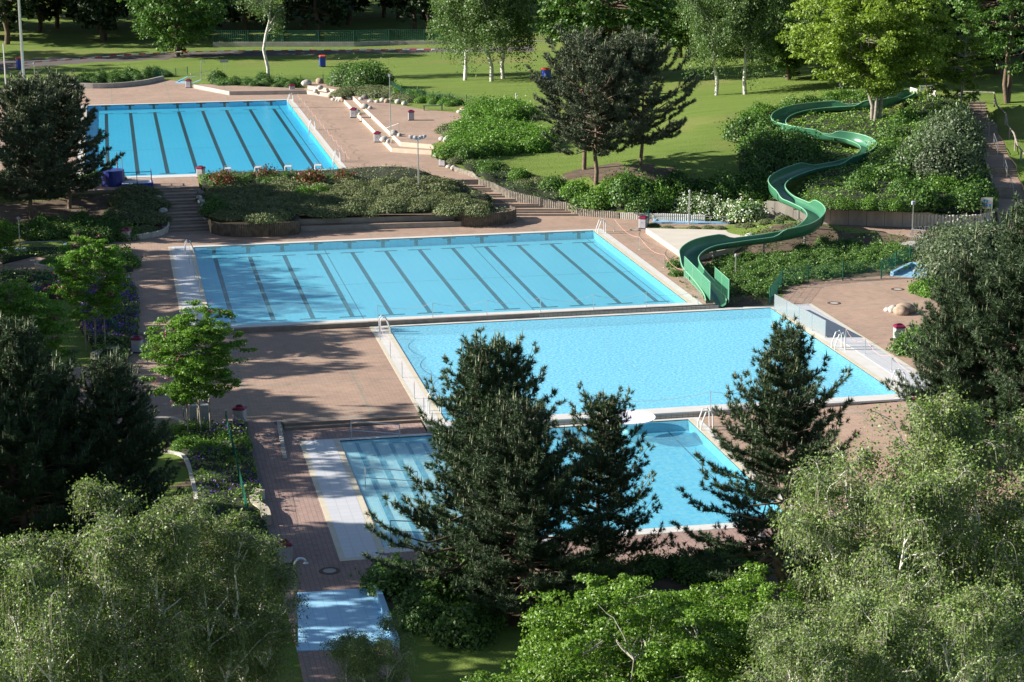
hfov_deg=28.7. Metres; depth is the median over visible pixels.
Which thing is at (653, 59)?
black pine
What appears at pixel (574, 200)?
green bush
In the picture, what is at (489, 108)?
bright bush
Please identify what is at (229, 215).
juniper bush
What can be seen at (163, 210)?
boulder
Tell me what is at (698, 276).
outlet screen
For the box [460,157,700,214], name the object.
bank cover
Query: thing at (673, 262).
green bush
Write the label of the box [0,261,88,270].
garden paving
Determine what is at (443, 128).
juniper bush
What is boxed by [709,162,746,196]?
green bush
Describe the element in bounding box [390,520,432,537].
railing
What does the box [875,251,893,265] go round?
green bush
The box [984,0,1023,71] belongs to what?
forest tree
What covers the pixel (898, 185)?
dark bush
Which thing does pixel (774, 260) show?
green bush
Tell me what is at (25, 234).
dark bush
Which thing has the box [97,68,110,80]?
dark bush
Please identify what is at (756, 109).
bright bush
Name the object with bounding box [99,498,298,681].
weeping birch
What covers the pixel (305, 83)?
boulder
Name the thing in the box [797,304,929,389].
pool edge
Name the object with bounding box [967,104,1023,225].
hill stairs
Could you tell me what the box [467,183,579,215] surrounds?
wide stairs
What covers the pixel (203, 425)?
bright bush
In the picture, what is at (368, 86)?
juniper bush
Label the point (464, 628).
dark bush
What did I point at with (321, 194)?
juniper bush
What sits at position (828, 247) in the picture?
green bush
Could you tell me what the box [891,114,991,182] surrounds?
grey green shrub
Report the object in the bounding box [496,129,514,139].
bright bush
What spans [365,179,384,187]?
juniper bush
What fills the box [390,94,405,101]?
juniper bush
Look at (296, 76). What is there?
ground cover
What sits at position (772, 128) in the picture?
green bush
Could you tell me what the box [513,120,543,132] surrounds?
bright bush
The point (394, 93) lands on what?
juniper bush
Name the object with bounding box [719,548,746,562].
green bush
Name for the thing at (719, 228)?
juniper bush
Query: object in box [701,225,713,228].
juniper bush
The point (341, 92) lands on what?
juniper bush
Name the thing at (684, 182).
dark bush
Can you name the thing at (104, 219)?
dark bush
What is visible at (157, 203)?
juniper bush
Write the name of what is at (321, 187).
bright bush
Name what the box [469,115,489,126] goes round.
bright bush
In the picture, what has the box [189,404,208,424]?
control cabinet
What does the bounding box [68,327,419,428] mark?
deck
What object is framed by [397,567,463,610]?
dark bush
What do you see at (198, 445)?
bright bush
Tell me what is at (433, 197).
juniper bush
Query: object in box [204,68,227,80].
dark bush
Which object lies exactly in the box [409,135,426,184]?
flood lamp
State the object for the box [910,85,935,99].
slide platform
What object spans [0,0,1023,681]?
ground
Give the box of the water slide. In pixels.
[679,89,915,307]
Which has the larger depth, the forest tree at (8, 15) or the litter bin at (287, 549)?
the forest tree at (8, 15)
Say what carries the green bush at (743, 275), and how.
on the ground at (700, 146)
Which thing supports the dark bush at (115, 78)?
on the ground at (700, 146)
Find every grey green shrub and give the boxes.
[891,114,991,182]
[906,211,972,265]
[908,93,992,159]
[912,217,1007,284]
[929,205,1019,267]
[962,248,1012,317]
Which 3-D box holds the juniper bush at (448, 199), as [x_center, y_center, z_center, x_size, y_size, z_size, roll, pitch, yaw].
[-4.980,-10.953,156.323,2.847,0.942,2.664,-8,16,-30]
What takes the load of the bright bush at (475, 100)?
on the ground at (700, 146)
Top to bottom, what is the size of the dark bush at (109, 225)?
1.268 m
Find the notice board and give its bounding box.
[980,198,992,213]
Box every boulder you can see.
[159,208,167,212]
[197,190,204,194]
[301,80,311,86]
[316,78,323,83]
[360,103,367,109]
[379,136,387,142]
[389,130,397,135]
[888,305,895,312]
[892,305,908,315]
[896,303,915,313]
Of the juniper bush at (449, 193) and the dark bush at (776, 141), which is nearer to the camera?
the juniper bush at (449, 193)
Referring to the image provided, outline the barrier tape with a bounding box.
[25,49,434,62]
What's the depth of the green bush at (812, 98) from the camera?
189.40 m
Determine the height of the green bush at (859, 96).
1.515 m
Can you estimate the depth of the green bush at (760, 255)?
140.88 m
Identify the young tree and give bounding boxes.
[910,34,951,101]
[928,12,994,109]
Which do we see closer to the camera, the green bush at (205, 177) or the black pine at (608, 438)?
the black pine at (608, 438)
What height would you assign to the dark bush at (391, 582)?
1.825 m
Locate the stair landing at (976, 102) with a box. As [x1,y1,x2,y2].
[966,102,985,103]
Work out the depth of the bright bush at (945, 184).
156.49 m
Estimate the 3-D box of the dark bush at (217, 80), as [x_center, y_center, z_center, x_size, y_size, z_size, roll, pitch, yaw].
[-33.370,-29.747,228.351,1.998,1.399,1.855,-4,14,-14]
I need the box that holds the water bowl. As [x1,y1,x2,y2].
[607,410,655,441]
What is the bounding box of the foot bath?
[174,246,203,324]
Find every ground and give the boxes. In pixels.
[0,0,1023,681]
[199,163,510,222]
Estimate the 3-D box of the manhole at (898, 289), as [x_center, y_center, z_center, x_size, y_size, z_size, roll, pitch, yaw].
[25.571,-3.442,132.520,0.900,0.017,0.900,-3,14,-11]
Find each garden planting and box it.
[0,240,132,362]
[153,416,275,564]
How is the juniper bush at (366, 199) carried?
on the ground at (700, 146)
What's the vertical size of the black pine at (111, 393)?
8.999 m
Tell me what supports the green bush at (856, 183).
on the ground at (700, 146)
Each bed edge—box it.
[193,84,341,98]
[307,82,339,91]
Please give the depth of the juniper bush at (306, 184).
159.52 m
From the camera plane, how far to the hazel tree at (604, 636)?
56.87 m
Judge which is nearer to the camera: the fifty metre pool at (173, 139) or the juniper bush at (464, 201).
the juniper bush at (464, 201)
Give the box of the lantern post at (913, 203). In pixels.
[911,201,915,235]
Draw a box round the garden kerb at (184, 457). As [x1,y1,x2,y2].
[151,450,197,499]
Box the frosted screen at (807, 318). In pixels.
[774,294,825,337]
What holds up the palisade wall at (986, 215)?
on the deck at (152, 277)
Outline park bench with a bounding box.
[423,105,442,109]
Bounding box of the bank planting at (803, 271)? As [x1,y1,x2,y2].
[665,216,927,302]
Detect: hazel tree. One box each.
[460,652,633,681]
[489,573,751,681]
[635,561,833,681]
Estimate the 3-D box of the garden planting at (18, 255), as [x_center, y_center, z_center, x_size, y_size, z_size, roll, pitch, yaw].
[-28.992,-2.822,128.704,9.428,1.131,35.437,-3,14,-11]
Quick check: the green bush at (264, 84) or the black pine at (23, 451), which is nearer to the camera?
the black pine at (23, 451)
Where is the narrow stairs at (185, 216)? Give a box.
[157,189,210,233]
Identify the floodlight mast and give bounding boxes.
[17,0,24,78]
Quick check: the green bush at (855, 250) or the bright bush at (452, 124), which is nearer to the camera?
the green bush at (855, 250)
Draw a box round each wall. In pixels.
[74,76,163,88]
[90,346,117,364]
[132,221,169,239]
[151,416,186,425]
[211,217,299,236]
[213,41,542,46]
[249,488,270,524]
[427,403,860,432]
[454,166,619,218]
[455,205,515,226]
[539,305,718,316]
[618,212,704,221]
[766,201,910,226]
[910,208,996,227]
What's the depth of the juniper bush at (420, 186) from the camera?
158.87 m
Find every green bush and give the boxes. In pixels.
[9,219,29,235]
[27,219,62,240]
[49,213,70,227]
[52,217,78,237]
[67,220,92,240]
[74,219,98,226]
[110,222,139,241]
[117,220,141,233]
[200,170,213,180]
[238,174,250,183]
[255,176,265,181]
[258,79,269,86]
[270,82,280,86]
[388,81,404,90]
[411,88,427,95]
[441,92,456,99]
[448,97,464,105]
[449,142,477,160]
[472,156,489,167]
[476,160,499,172]
[483,156,503,167]
[537,171,564,190]
[567,185,596,210]
[573,549,597,577]
[585,553,625,576]
[611,164,638,183]
[621,547,673,582]
[623,185,663,212]
[628,168,659,191]
[665,255,681,267]
[667,266,683,276]
[669,548,717,585]
[680,185,709,197]
[690,172,712,196]
[690,542,727,570]
[702,262,714,270]
[705,258,724,270]
[706,266,714,275]
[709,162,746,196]
[711,553,751,582]
[712,257,729,265]
[718,264,734,273]
[718,267,732,276]
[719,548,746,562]
[724,252,745,263]
[725,258,740,269]
[729,283,736,296]
[730,274,745,287]
[734,270,750,278]
[736,281,755,295]
[738,106,765,120]
[738,247,755,260]
[738,264,753,272]
[741,266,765,278]
[742,257,763,267]
[743,272,762,283]
[748,279,763,289]
[751,287,768,297]
[754,119,789,137]
[754,250,769,259]
[755,259,772,271]
[757,254,769,263]
[759,265,773,276]
[762,275,777,284]
[762,279,782,293]
[765,271,786,284]
[766,255,785,265]
[768,247,789,256]
[768,253,781,259]
[768,262,791,273]
[773,100,796,109]
[775,135,824,164]
[777,93,807,106]
[778,252,794,264]
[783,96,803,104]
[784,272,803,283]
[785,260,797,269]
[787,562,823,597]
[788,248,806,262]
[791,239,812,252]
[791,260,811,273]
[793,269,811,278]
[796,548,830,570]
[798,193,811,200]
[800,90,821,102]
[802,256,817,264]
[804,249,823,260]
[809,244,824,255]
[809,263,827,277]
[810,242,831,249]
[810,262,828,272]
[814,234,832,243]
[817,253,839,263]
[821,193,842,209]
[821,244,840,256]
[823,260,835,269]
[826,236,845,246]
[828,265,844,276]
[830,242,848,252]
[832,255,847,261]
[832,261,853,273]
[841,172,873,190]
[841,249,857,261]
[845,243,865,251]
[847,90,872,100]
[847,237,863,247]
[848,246,862,253]
[849,196,864,209]
[849,259,866,272]
[850,88,869,94]
[856,248,868,256]
[856,250,876,264]
[862,245,879,257]
[866,156,885,168]
[868,259,886,268]
[869,239,882,248]
[870,244,883,253]
[871,156,915,178]
[872,196,890,210]
[875,120,909,138]
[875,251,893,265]
[880,245,894,254]
[883,238,903,249]
[884,325,935,357]
[887,250,902,263]
[891,241,912,251]
[899,193,923,211]
[901,319,928,336]
[912,117,938,133]
[917,105,938,118]
[940,192,957,206]
[986,193,998,207]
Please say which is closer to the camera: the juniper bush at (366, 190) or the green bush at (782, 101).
the juniper bush at (366, 190)
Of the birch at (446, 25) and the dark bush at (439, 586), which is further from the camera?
the birch at (446, 25)
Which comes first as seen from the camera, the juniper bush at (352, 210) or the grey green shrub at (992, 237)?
the grey green shrub at (992, 237)
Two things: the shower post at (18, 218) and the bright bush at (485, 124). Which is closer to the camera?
the shower post at (18, 218)
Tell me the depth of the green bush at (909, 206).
151.39 m
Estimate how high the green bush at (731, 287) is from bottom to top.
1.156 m
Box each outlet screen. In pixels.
[684,256,710,301]
[714,267,729,302]
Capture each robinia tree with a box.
[0,219,18,264]
[0,277,77,368]
[46,233,132,345]
[139,299,257,430]
[946,0,1023,103]
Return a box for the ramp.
[247,419,289,459]
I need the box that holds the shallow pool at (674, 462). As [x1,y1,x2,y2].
[304,417,793,553]
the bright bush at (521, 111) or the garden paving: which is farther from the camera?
the bright bush at (521, 111)
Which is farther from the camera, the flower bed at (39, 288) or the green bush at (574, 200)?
the green bush at (574, 200)
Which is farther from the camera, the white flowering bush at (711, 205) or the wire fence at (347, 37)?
the wire fence at (347, 37)
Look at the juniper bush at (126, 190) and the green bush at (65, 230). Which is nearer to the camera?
the green bush at (65, 230)
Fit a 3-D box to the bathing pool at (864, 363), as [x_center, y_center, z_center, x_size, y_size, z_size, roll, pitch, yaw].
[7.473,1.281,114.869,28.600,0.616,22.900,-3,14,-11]
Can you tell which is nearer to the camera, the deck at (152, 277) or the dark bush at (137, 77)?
the deck at (152, 277)
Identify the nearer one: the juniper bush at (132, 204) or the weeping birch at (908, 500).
the weeping birch at (908, 500)
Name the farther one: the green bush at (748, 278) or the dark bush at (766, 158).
the dark bush at (766, 158)
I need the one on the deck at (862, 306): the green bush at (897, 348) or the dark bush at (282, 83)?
the green bush at (897, 348)
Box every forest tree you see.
[0,0,39,44]
[4,0,41,32]
[15,0,65,31]
[39,0,77,27]
[60,0,132,39]
[66,0,132,40]
[185,0,240,40]
[225,0,262,31]
[281,0,329,30]
[285,0,353,38]
[345,0,371,24]
[375,0,396,17]
[379,0,400,18]
[382,0,437,30]
[401,0,443,31]
[925,0,1023,77]
[956,0,1023,73]
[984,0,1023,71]
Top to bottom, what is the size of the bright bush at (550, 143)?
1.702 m
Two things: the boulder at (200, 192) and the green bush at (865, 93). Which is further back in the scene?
the green bush at (865, 93)
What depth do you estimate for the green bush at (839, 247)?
143.38 m
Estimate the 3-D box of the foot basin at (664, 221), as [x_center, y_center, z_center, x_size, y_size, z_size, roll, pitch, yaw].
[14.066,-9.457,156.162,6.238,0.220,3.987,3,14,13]
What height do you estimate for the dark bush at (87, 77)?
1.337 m
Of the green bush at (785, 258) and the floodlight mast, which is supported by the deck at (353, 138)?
the floodlight mast
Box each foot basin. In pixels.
[175,76,200,82]
[296,587,399,650]
[652,217,729,223]
[890,262,927,277]
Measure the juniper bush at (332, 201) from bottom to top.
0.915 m
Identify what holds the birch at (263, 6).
on the ground at (700, 146)
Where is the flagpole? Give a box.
[3,44,7,104]
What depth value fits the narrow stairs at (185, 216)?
155.11 m
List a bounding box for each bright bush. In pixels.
[35,254,61,264]
[111,246,145,268]
[168,434,196,451]
[170,419,194,434]
[184,430,208,441]
[188,439,218,454]
[189,417,214,430]
[192,434,220,447]
[207,439,231,453]
[214,428,232,439]
[233,433,253,448]
[292,182,319,194]
[311,182,330,191]
[404,87,421,94]
[412,94,426,103]
[426,93,440,100]
[426,97,437,104]
[430,137,472,160]
[436,96,451,104]
[439,126,472,135]
[442,116,474,128]
[443,101,455,106]
[443,127,464,142]
[450,131,471,142]
[452,128,491,143]
[454,120,477,129]
[455,136,497,157]
[458,106,485,119]
[459,102,476,116]
[461,99,486,115]
[462,94,491,106]
[462,127,489,134]
[464,92,495,103]
[467,98,499,105]
[469,101,493,110]
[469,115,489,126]
[470,123,498,131]
[470,134,501,155]
[476,106,499,118]
[476,119,506,127]
[477,130,508,142]
[478,104,501,112]
[480,121,504,131]
[481,115,505,124]
[481,130,512,141]
[482,125,505,135]
[486,108,510,119]
[490,96,507,105]
[491,136,520,155]
[495,123,510,130]
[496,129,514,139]
[498,116,524,128]
[499,101,522,119]
[499,106,520,121]
[502,94,532,104]
[502,125,535,139]
[502,126,521,134]
[502,138,523,152]
[504,133,521,141]
[506,165,532,180]
[507,102,528,119]
[509,118,533,125]
[511,98,539,119]
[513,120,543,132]
[519,131,550,153]
[528,129,560,149]
[530,124,558,139]
[557,174,591,198]
[576,179,614,210]
[597,170,620,192]
[648,179,685,209]
[735,110,758,121]
[746,105,768,113]
[748,99,779,110]
[808,193,825,203]
[819,88,843,100]
[832,193,855,209]
[833,86,856,99]
[857,193,879,210]
[865,131,905,150]
[886,104,924,121]
[886,194,906,211]
[902,141,924,156]
[907,275,938,294]
[915,277,943,297]
[927,169,965,192]
[944,167,974,185]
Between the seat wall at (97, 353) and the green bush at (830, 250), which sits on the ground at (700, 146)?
the green bush at (830, 250)
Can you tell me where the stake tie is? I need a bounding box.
[189,399,208,403]
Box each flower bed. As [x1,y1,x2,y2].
[7,273,104,298]
[79,275,139,347]
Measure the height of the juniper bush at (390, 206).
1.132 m
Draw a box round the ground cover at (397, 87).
[388,81,495,101]
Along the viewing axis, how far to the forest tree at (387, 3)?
304.82 m
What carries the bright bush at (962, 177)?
on the ground at (700, 146)
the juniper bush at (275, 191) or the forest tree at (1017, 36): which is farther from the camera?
the forest tree at (1017, 36)
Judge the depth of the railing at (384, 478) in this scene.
92.55 m
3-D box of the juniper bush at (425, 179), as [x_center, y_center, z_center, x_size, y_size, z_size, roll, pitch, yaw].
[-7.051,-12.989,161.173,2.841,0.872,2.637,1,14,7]
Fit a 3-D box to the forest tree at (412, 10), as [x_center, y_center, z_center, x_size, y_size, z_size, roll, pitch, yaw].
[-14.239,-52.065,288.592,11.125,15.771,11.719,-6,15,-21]
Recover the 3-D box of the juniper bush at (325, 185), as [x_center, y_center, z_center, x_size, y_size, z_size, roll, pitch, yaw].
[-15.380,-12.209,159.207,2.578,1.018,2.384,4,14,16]
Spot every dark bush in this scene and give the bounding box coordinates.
[18,217,51,240]
[27,209,57,225]
[65,206,98,226]
[76,70,88,76]
[76,75,86,82]
[83,73,91,81]
[84,218,117,243]
[87,73,106,82]
[91,211,118,227]
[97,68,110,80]
[101,221,117,230]
[105,72,125,82]
[106,216,125,228]
[119,73,130,81]
[120,71,130,78]
[121,66,137,72]
[127,68,141,78]
[131,72,145,80]
[142,64,158,76]
[142,68,153,79]
[153,65,163,75]
[158,70,172,76]
[194,192,228,217]
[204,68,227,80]
[206,172,222,185]
[213,75,222,84]
[217,81,225,85]
[222,77,238,85]
[240,77,251,85]
[243,171,256,178]
[247,79,260,86]
[255,68,274,78]
[260,176,274,183]
[261,75,277,84]
[277,77,288,87]
[280,170,293,177]
[284,79,298,87]
[349,549,421,600]
[387,586,442,632]
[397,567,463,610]
[401,588,453,637]
[411,544,460,575]
[429,588,503,651]
[435,552,496,606]
[459,591,508,634]
[533,563,584,607]
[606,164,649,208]
[647,174,673,191]
[659,547,690,575]
[662,162,699,193]
[703,177,738,202]
[714,107,765,142]
[729,132,782,161]
[731,177,768,202]
[733,119,784,152]
[737,158,773,188]
[741,130,789,160]
[741,146,791,173]
[744,136,793,163]
[745,110,782,131]
[750,166,785,198]
[767,123,789,139]
[774,120,825,160]
[778,123,809,142]
[814,574,875,609]
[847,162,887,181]
[862,147,885,164]
[867,139,900,156]
[885,170,921,195]
[887,113,914,126]
[894,149,916,169]
[901,173,946,212]
[912,119,933,137]
[913,103,949,124]
[942,179,988,211]
[953,165,999,199]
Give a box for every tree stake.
[84,320,86,350]
[103,315,105,344]
[186,405,188,432]
[197,399,198,423]
[208,398,210,430]
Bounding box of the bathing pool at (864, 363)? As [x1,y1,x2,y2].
[369,304,916,428]
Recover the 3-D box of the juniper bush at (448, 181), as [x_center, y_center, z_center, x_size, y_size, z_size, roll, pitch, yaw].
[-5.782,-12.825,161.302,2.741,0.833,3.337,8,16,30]
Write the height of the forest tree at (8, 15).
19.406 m
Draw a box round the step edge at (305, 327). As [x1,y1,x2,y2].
[138,321,368,337]
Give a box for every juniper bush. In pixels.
[102,207,138,218]
[105,194,130,204]
[108,199,144,211]
[113,182,149,196]
[117,211,149,224]
[122,191,158,202]
[133,185,163,196]
[136,224,160,232]
[139,195,172,209]
[142,212,172,225]
[194,190,216,201]
[205,185,222,191]
[207,208,231,218]
[209,186,231,193]
[216,210,249,221]
[218,178,242,187]
[225,185,247,192]
[236,205,254,213]
[243,211,282,223]
[245,206,271,214]
[246,182,266,189]
[251,186,274,194]
[265,182,280,187]
[267,175,295,184]
[268,189,283,195]
[269,207,292,221]
[271,184,296,191]
[274,190,304,198]
[281,180,304,187]
[293,197,325,208]
[297,192,319,200]
[300,180,315,186]
[305,206,328,217]
[308,189,325,195]
[310,181,332,188]
[314,190,342,199]
[319,204,349,218]
[320,195,343,204]
[321,179,337,184]
[327,189,351,198]
[329,88,355,96]
[331,183,345,189]
[334,199,364,212]
[335,175,360,183]
[337,184,362,191]
[338,85,354,89]
[339,195,353,201]
[341,202,367,215]
[343,179,368,186]
[347,88,361,95]
[347,186,379,197]
[351,193,375,203]
[355,89,371,96]
[359,207,382,217]
[360,84,375,87]
[360,89,381,97]
[361,202,375,209]
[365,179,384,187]
[369,184,387,190]
[372,84,383,87]
[372,190,384,195]
[372,198,408,213]
[373,176,396,184]
[373,194,392,201]
[378,91,391,97]
[381,184,403,195]
[382,196,413,207]
[387,91,404,97]
[387,181,417,187]
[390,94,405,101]
[392,190,417,197]
[397,186,416,193]
[398,177,417,183]
[400,95,415,102]
[404,203,420,211]
[407,182,426,191]
[407,188,430,197]
[410,196,426,202]
[410,198,437,211]
[411,175,438,184]
[421,194,443,202]
[422,188,438,194]
[424,182,455,193]
[431,177,457,185]
[431,192,449,197]
[431,202,465,215]
[434,123,450,133]
[434,201,453,209]
[438,195,458,202]
[440,189,458,196]
[445,156,463,163]
[445,184,460,191]
[451,193,471,198]
[453,196,475,206]
[458,203,492,218]
[460,159,478,164]
[470,199,490,208]
[511,177,535,186]
[529,176,544,183]
[647,223,660,227]
[660,225,674,228]
[686,225,700,228]
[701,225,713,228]
[714,226,726,229]
[740,222,755,228]
[757,219,770,224]
[771,218,783,223]
[774,214,790,219]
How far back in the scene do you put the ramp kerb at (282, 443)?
99.51 m
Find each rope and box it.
[378,290,696,308]
[547,385,822,406]
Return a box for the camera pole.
[388,74,390,143]
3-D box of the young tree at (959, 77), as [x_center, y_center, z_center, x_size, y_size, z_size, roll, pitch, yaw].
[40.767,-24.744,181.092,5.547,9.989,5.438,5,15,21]
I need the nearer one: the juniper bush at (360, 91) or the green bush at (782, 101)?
the green bush at (782, 101)
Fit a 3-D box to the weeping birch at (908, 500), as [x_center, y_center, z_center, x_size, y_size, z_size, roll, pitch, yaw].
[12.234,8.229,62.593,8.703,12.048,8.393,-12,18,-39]
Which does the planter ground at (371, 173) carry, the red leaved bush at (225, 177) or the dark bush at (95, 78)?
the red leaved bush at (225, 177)
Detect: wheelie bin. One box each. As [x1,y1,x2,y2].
[15,57,21,68]
[319,55,325,66]
[541,67,550,79]
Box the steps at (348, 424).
[274,412,420,430]
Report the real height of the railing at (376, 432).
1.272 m
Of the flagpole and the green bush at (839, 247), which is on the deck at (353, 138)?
the flagpole
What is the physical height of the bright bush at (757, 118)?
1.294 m
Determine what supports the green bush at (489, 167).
on the ground at (700, 146)
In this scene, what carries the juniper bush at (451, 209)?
on the ground at (700, 146)
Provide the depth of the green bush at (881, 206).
151.41 m
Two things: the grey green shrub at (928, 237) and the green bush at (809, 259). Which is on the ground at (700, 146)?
the green bush at (809, 259)
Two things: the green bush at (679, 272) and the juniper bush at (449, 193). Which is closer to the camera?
the green bush at (679, 272)
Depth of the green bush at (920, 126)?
173.37 m
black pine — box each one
[0,68,81,220]
[0,75,78,177]
[0,312,158,557]
[0,355,148,530]
[17,66,124,208]
[43,346,184,538]
[360,324,603,594]
[444,389,646,621]
[524,21,649,169]
[538,29,658,184]
[550,381,678,564]
[600,25,703,174]
[665,312,890,606]
[878,191,1023,468]
[892,249,1023,447]
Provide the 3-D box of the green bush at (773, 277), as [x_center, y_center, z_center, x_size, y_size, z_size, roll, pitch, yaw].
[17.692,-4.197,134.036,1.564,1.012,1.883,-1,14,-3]
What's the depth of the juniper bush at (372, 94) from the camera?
211.30 m
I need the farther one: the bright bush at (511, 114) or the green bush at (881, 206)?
the bright bush at (511, 114)
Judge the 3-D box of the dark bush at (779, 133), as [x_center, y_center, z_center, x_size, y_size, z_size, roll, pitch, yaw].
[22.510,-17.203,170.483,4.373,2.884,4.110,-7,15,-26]
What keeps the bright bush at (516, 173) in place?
on the ground at (700, 146)
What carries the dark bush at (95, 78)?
on the ground at (700, 146)
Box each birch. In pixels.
[0,521,169,681]
[24,472,229,681]
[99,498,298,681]
[180,529,308,681]
[230,0,288,75]
[319,613,420,681]
[425,0,502,79]
[442,0,536,80]
[453,0,542,78]
[675,0,755,94]
[704,0,794,94]
[720,595,928,681]
[767,409,1023,679]
[805,563,1023,681]
[856,385,1023,681]
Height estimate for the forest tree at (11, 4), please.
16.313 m
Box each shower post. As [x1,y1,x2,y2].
[17,217,19,246]
[293,557,307,645]
[688,190,690,223]
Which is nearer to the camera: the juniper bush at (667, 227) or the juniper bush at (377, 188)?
the juniper bush at (667, 227)
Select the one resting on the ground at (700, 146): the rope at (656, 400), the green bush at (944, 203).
the green bush at (944, 203)
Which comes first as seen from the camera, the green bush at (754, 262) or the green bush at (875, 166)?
the green bush at (754, 262)
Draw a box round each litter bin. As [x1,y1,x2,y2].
[121,227,131,241]
[130,335,143,353]
[185,79,191,87]
[196,165,205,177]
[232,404,246,425]
[277,539,292,564]
[289,84,294,89]
[350,107,356,117]
[373,131,381,142]
[408,110,413,120]
[438,156,446,166]
[638,215,647,228]
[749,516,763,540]
[893,323,905,340]
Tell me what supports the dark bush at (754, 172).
on the ground at (700, 146)
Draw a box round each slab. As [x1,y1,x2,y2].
[299,439,386,560]
[646,228,742,259]
[896,241,926,248]
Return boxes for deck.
[0,80,478,197]
[0,216,1020,331]
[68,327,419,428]
[254,422,866,681]
[698,401,1023,533]
[782,276,1015,390]
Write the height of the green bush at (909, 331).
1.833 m
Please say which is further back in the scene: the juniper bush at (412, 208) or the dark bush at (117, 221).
the juniper bush at (412, 208)
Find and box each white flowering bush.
[671,191,700,212]
[679,190,709,214]
[690,193,722,219]
[713,196,753,222]
[719,194,768,223]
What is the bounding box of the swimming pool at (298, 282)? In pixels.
[168,229,702,328]
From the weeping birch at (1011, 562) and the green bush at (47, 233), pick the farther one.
the green bush at (47, 233)
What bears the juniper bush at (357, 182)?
on the ground at (700, 146)
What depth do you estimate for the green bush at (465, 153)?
167.58 m
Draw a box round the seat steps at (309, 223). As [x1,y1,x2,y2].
[299,215,460,230]
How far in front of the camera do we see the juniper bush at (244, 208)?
152.14 m
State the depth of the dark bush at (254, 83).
225.24 m
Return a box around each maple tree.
[775,0,955,120]
[778,0,882,88]
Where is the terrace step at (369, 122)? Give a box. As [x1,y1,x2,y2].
[344,99,433,154]
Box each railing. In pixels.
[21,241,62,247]
[350,421,399,443]
[364,467,417,491]
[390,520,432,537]
[693,216,727,224]
[913,226,937,234]
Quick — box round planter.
[34,260,55,271]
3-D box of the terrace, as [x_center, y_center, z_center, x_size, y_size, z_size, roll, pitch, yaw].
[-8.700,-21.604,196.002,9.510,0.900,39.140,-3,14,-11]
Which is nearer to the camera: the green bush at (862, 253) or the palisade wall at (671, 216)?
the green bush at (862, 253)
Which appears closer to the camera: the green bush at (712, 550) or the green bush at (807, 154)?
the green bush at (712, 550)
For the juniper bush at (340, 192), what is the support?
on the ground at (700, 146)
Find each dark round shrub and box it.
[325,57,362,86]
[342,53,396,87]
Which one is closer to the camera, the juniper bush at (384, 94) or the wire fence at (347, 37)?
the juniper bush at (384, 94)
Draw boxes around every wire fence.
[36,274,118,336]
[138,67,187,75]
[183,409,226,423]
[213,29,533,41]
[225,411,248,518]
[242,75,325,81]
[769,241,919,305]
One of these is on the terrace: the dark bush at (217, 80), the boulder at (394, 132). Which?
the boulder at (394, 132)
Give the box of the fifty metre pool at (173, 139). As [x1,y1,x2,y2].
[77,99,346,178]
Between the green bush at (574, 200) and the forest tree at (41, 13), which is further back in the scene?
the forest tree at (41, 13)
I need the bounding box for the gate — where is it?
[911,229,933,240]
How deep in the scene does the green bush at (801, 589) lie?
78.99 m
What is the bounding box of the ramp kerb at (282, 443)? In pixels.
[276,421,286,458]
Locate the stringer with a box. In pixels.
[982,150,1000,224]
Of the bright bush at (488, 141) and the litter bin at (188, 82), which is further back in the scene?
the litter bin at (188, 82)
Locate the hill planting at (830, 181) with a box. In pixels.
[738,89,997,214]
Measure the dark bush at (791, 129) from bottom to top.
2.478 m
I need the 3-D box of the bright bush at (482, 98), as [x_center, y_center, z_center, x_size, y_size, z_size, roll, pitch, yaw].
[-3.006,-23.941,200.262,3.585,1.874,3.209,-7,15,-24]
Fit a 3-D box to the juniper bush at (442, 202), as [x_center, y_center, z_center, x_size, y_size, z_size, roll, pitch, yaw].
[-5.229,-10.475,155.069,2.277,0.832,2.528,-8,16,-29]
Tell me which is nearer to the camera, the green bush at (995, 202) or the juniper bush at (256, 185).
the green bush at (995, 202)
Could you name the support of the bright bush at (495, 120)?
on the ground at (700, 146)
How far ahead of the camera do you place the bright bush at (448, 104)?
203.18 m
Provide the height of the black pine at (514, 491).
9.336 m
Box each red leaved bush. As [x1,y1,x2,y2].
[204,168,237,186]
[253,163,278,178]
[290,165,326,184]
[332,168,356,181]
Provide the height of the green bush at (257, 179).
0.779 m
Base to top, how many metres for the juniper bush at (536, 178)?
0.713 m
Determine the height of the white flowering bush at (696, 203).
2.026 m
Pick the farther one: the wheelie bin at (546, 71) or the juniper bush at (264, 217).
the wheelie bin at (546, 71)
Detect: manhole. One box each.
[319,567,340,574]
[827,301,840,304]
[891,288,903,290]
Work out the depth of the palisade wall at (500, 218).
154.02 m
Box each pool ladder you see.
[185,239,194,254]
[308,119,315,134]
[332,149,340,167]
[378,315,390,333]
[427,392,441,413]
[595,218,606,237]
[696,407,713,437]
[831,330,845,349]
[890,368,905,388]
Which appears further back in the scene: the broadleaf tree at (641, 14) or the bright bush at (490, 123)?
the broadleaf tree at (641, 14)
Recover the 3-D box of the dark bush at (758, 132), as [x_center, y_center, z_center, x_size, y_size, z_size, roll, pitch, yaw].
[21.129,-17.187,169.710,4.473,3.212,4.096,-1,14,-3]
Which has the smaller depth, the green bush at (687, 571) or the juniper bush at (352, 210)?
the green bush at (687, 571)
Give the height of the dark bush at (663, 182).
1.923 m
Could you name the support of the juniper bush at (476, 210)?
on the ground at (700, 146)
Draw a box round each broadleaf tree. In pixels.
[117,0,237,55]
[526,0,680,47]
[651,0,710,57]
[743,0,826,80]
[903,0,960,74]
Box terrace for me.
[351,95,460,148]
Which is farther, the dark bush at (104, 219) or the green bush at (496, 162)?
the green bush at (496, 162)

